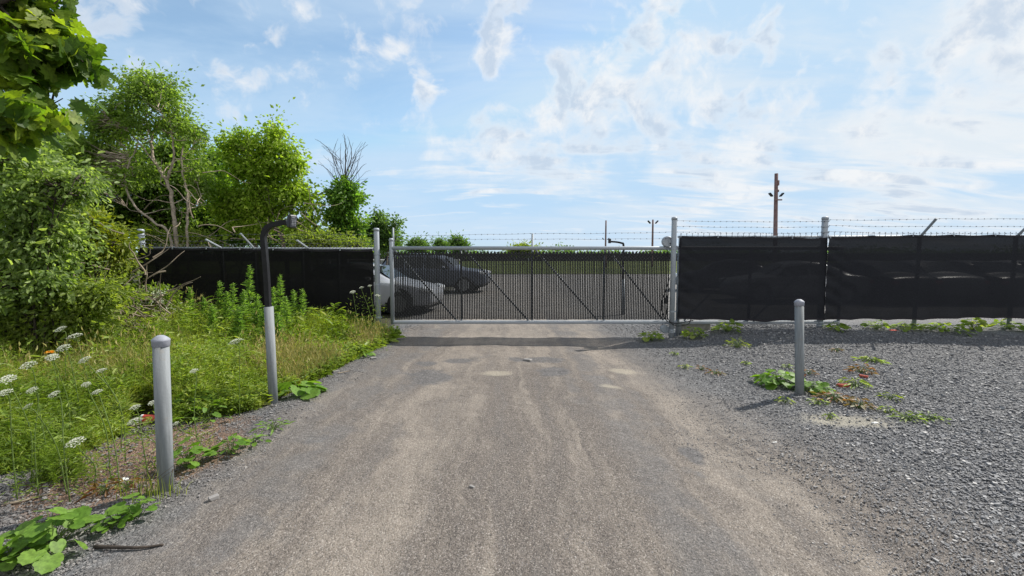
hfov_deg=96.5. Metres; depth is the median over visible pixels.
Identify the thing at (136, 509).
coltsfoot plant
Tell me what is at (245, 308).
goldenrod plant
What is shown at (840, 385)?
brick chip
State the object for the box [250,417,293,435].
coltsfoot plant
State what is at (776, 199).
utility pole
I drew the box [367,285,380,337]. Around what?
wild carrot
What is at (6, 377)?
wild carrot
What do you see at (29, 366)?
wild carrot
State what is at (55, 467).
fern tuft
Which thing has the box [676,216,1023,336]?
screened fence
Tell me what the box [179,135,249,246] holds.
dark tree
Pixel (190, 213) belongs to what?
brushwood pile
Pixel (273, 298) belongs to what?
goldenrod plant
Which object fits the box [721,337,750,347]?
weed clump
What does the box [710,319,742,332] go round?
weed clump
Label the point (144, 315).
brushwood pile
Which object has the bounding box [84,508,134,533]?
coltsfoot plant
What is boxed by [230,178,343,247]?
brushwood pile
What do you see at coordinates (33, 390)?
wild carrot
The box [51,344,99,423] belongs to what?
wild carrot
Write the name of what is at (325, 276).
screened fence
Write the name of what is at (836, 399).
weed clump
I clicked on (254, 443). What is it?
coltsfoot plant
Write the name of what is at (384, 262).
parked car
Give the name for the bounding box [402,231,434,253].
tree
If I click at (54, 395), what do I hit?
wild carrot
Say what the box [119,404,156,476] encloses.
wild carrot
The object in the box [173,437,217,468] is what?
coltsfoot plant
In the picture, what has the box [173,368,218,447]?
wild carrot
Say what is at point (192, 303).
goldenrod plant
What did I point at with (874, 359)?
weed clump
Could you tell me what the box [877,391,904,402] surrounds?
weed clump
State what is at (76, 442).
wild carrot
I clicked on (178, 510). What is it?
ground
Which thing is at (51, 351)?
carrot
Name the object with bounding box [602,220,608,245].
light pole
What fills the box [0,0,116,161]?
maple tree
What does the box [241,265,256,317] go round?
goldenrod plant
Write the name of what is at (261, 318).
goldenrod plant
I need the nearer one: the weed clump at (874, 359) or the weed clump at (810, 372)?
the weed clump at (810, 372)
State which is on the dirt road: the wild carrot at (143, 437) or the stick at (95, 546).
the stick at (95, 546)
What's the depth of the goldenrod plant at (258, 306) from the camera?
7.53 m
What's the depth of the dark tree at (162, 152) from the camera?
13.14 m
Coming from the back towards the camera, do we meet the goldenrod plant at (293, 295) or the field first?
the field
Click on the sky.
(510, 119)
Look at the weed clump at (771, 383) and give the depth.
5.89 m
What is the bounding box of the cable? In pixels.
[661,278,692,325]
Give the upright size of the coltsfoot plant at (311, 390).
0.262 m
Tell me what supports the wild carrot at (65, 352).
on the ground at (178, 510)
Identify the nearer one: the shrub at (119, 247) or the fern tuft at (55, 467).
the fern tuft at (55, 467)
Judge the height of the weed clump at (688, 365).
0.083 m
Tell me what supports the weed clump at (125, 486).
on the ground at (178, 510)
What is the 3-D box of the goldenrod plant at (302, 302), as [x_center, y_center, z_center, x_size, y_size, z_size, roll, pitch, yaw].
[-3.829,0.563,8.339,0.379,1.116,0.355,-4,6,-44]
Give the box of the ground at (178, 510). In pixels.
[0,274,1023,575]
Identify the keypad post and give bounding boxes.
[260,214,296,404]
[608,239,624,304]
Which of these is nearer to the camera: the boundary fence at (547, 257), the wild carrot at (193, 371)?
the wild carrot at (193, 371)
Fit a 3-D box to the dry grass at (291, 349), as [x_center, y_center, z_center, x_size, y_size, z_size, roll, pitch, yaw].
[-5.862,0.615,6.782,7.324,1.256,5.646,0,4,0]
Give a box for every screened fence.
[137,229,373,321]
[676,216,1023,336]
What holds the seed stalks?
on the ground at (178, 510)
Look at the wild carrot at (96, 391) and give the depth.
3.28 m
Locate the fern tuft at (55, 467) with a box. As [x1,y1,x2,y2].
[0,438,103,492]
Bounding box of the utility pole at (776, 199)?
[768,173,783,235]
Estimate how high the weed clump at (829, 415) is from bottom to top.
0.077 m
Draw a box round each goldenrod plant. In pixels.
[182,287,196,313]
[196,296,208,320]
[206,303,222,337]
[213,281,225,315]
[218,291,234,324]
[228,283,238,312]
[229,305,249,343]
[237,289,251,327]
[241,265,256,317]
[246,294,262,331]
[254,309,264,338]
[271,287,278,317]
[274,275,285,322]
[274,313,286,346]
[281,296,294,330]
[288,289,298,320]
[296,289,310,320]
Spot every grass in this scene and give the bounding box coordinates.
[0,285,392,410]
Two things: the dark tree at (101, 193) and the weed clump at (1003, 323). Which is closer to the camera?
the weed clump at (1003, 323)
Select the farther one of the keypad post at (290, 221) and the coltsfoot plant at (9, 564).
the keypad post at (290, 221)
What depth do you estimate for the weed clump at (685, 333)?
9.05 m
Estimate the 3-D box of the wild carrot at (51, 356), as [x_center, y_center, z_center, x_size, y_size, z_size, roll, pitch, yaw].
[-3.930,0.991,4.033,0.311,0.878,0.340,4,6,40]
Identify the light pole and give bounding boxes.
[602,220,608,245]
[647,220,657,259]
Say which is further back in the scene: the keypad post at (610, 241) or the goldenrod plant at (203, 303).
the keypad post at (610, 241)
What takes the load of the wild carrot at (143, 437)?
on the ground at (178, 510)
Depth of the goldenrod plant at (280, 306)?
8.02 m
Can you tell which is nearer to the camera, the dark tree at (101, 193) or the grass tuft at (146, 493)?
the grass tuft at (146, 493)
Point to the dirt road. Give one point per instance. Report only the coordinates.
(504, 372)
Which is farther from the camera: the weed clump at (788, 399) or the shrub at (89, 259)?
the shrub at (89, 259)
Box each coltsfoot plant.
[0,506,105,574]
[0,525,57,571]
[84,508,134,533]
[104,492,160,526]
[172,399,231,422]
[173,384,222,413]
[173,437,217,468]
[210,433,251,454]
[244,433,271,446]
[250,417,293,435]
[277,379,327,399]
[354,351,375,359]
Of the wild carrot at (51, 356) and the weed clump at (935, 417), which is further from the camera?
the weed clump at (935, 417)
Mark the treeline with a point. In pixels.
(617, 251)
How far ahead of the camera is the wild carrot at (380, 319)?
8.07 m
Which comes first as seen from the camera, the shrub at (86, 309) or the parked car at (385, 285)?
the shrub at (86, 309)
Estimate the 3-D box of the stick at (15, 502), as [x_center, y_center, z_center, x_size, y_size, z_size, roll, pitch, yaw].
[-3.369,1.470,3.180,0.229,0.020,0.039,-4,6,-43]
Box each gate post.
[373,228,381,321]
[660,217,677,337]
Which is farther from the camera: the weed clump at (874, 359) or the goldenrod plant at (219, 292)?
the goldenrod plant at (219, 292)
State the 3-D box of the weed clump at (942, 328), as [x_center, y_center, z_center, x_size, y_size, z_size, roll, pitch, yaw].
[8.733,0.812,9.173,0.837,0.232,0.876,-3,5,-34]
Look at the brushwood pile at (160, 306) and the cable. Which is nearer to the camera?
the brushwood pile at (160, 306)
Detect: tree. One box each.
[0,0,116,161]
[5,126,143,226]
[45,55,230,246]
[102,94,219,234]
[178,97,332,246]
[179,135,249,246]
[319,133,375,247]
[361,205,413,264]
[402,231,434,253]
[430,233,455,253]
[443,229,474,261]
[503,240,543,258]
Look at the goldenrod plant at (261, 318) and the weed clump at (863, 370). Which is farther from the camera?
the goldenrod plant at (261, 318)
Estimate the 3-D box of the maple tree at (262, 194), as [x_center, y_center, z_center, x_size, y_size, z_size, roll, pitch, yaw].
[-6.978,-2.193,12.523,4.456,6.042,2.346,0,4,0]
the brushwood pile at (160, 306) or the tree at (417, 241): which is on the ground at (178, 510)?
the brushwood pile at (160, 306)
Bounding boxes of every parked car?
[373,263,444,315]
[382,253,490,292]
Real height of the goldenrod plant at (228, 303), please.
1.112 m
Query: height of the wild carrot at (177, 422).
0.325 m
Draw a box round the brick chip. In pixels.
[836,383,850,387]
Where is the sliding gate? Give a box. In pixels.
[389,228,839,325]
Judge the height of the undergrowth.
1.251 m
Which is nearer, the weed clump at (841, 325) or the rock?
the rock
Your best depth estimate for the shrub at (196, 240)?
11.41 m
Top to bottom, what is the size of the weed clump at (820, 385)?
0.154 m
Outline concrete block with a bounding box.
[675,324,709,333]
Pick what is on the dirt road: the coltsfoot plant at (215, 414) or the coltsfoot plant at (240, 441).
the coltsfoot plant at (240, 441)
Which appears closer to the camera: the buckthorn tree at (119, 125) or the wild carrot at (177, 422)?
the wild carrot at (177, 422)
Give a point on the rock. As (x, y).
(213, 497)
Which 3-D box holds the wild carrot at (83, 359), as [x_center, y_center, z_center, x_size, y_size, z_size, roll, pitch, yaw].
[-3.514,1.004,4.016,0.380,0.860,0.339,0,4,0]
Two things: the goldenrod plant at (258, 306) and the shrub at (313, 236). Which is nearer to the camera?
the goldenrod plant at (258, 306)
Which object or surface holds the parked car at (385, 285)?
on the ground at (178, 510)
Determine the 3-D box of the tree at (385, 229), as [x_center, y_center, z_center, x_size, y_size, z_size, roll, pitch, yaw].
[-4.136,-0.945,14.159,2.000,3.306,1.681,0,4,0]
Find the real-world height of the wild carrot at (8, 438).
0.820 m
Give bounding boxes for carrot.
[0,374,49,482]
[0,387,71,500]
[0,389,45,503]
[12,361,69,464]
[15,403,90,498]
[27,391,96,504]
[41,354,87,434]
[43,326,84,389]
[46,350,64,431]
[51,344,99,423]
[59,333,100,405]
[60,436,124,496]
[66,382,128,477]
[78,356,143,449]
[87,368,149,461]
[87,389,145,490]
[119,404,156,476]
[126,418,178,471]
[137,400,184,468]
[172,421,222,447]
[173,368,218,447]
[221,338,253,415]
[350,290,363,328]
[356,287,379,339]
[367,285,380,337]
[372,294,387,345]
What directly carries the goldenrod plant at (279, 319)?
on the ground at (178, 510)
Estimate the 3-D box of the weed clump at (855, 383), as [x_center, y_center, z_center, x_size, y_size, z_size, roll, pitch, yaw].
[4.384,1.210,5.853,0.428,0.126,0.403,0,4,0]
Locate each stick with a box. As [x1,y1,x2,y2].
[3,493,49,505]
[93,543,163,548]
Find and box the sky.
[3,0,1023,252]
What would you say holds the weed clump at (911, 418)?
on the ground at (178, 510)
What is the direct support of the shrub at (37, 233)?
on the ground at (178, 510)
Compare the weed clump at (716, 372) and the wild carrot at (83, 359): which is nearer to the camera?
the wild carrot at (83, 359)
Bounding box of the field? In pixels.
[98,261,676,273]
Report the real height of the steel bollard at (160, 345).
1.318 m
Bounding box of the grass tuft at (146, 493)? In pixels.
[113,468,191,504]
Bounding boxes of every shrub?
[0,141,132,366]
[0,256,157,356]
[2,202,143,336]
[62,204,152,343]
[96,247,149,317]
[119,280,190,327]
[121,214,227,250]
[271,216,384,251]
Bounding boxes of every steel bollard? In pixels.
[151,335,173,493]
[794,299,804,394]
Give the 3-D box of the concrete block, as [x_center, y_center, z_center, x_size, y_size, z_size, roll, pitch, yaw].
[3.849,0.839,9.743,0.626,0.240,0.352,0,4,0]
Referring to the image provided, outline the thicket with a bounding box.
[161,203,331,246]
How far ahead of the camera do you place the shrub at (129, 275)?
8.98 m
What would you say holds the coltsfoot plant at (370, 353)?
on the ground at (178, 510)
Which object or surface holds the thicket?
on the ground at (178, 510)
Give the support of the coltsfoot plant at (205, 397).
on the ground at (178, 510)
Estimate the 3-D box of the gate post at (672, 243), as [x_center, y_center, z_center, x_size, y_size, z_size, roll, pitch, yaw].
[3.194,-0.061,9.327,0.318,2.747,0.180,2,5,30]
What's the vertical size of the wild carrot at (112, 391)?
0.838 m
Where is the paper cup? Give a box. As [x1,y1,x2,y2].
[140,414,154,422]
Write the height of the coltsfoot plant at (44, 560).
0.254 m
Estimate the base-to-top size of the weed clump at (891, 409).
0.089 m
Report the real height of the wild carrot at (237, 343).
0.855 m
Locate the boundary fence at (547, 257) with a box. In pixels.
[132,251,827,260]
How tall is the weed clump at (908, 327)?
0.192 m
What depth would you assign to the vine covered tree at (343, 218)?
12.90 m
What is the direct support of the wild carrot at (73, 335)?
on the ground at (178, 510)
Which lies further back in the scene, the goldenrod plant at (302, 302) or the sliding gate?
the sliding gate
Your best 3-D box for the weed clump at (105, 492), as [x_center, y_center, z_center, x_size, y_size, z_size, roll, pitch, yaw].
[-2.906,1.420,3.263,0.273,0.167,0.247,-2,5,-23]
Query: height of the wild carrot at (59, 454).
0.728 m
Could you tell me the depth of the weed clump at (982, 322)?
9.24 m
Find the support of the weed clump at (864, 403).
on the ground at (178, 510)
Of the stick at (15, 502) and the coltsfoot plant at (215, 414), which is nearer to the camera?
the stick at (15, 502)
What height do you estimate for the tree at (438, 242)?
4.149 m
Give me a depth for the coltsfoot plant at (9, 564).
2.49 m
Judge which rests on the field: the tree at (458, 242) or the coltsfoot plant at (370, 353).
the tree at (458, 242)
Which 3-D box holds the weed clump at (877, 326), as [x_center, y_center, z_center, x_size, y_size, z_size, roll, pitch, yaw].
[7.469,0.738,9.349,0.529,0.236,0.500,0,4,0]
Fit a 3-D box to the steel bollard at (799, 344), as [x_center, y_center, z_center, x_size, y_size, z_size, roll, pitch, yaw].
[3.477,0.815,5.534,0.170,1.364,0.110,0,4,0]
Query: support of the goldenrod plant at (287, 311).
on the ground at (178, 510)
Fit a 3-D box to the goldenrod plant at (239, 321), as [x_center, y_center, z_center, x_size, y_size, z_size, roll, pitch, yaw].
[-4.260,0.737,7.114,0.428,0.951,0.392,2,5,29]
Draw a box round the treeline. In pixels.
[214,242,827,252]
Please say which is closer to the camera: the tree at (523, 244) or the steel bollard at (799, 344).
the steel bollard at (799, 344)
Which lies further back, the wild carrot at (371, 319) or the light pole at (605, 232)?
the light pole at (605, 232)
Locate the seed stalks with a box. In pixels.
[139,454,175,496]
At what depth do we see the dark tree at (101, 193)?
12.21 m
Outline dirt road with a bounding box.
[72,276,918,575]
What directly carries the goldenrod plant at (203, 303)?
on the ground at (178, 510)
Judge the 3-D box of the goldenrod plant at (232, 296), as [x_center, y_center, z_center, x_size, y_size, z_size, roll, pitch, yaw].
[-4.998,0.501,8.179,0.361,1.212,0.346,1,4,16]
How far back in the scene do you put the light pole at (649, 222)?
61.53 m
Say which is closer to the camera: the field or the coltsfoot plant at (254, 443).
the coltsfoot plant at (254, 443)
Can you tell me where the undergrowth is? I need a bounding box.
[0,296,404,474]
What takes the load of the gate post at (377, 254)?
on the ground at (178, 510)
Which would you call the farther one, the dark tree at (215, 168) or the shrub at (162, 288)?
the dark tree at (215, 168)
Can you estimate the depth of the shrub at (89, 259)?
7.59 m
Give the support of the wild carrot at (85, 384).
on the ground at (178, 510)
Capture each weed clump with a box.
[74,477,123,503]
[109,477,148,493]
[637,331,664,341]
[677,364,691,368]
[680,327,708,338]
[705,369,726,375]
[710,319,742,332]
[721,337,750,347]
[750,369,812,390]
[773,396,795,403]
[794,369,819,376]
[794,380,836,395]
[806,398,829,404]
[808,390,857,402]
[821,412,839,419]
[822,322,850,331]
[836,377,871,389]
[843,397,880,409]
[844,363,878,375]
[853,356,892,364]
[860,320,892,329]
[876,406,899,413]
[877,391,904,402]
[889,321,932,331]
[889,412,929,423]
[907,411,950,424]
[919,322,976,336]
[957,317,987,331]
[984,318,1023,330]
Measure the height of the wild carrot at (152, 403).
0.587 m
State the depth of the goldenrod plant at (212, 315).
7.24 m
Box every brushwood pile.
[47,264,184,343]
[71,217,199,342]
[128,170,254,246]
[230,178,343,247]
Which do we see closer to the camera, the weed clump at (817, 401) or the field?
the weed clump at (817, 401)
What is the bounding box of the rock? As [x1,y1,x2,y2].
[208,493,218,500]
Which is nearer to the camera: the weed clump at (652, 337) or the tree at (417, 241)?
the weed clump at (652, 337)
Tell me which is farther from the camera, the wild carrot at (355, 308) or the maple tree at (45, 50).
the wild carrot at (355, 308)

